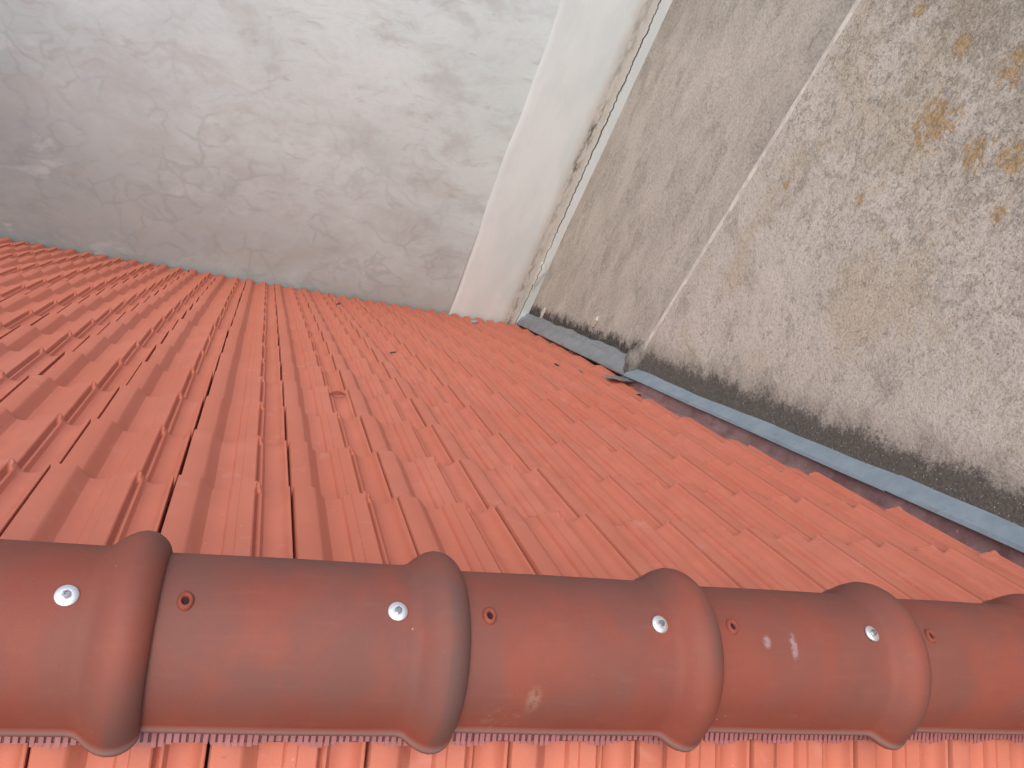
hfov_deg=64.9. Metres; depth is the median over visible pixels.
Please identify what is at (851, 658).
ridge tile
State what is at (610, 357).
lead flashing
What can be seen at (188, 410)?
tiled roof
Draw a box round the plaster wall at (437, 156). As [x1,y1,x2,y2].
[0,0,672,326]
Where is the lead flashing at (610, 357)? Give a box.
[516,314,633,381]
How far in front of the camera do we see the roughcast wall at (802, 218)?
3.62 m
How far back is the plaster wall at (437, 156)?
6.52 m
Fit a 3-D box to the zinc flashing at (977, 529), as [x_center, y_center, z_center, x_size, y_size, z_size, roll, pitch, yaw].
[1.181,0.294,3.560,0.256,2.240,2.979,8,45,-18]
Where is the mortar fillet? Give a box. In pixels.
[623,340,645,372]
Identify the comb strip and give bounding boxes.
[0,732,1023,748]
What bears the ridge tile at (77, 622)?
on the comb strip
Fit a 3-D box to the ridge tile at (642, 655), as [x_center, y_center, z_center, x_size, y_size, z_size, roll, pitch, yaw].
[0.094,0.388,1.246,0.457,0.160,0.302,8,45,-18]
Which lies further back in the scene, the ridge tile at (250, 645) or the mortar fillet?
the mortar fillet
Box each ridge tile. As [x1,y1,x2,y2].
[0,530,172,756]
[140,551,470,753]
[453,568,723,751]
[700,582,931,749]
[898,594,1023,734]
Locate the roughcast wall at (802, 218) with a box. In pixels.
[526,0,1023,526]
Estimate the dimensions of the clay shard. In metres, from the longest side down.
0.055 x 0.022 x 0.017 m
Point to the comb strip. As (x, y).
(169, 738)
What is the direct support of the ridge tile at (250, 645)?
on the comb strip
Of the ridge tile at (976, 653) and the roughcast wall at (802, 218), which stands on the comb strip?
the ridge tile at (976, 653)
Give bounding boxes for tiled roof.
[0,238,1023,767]
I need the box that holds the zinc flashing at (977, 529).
[624,369,1023,567]

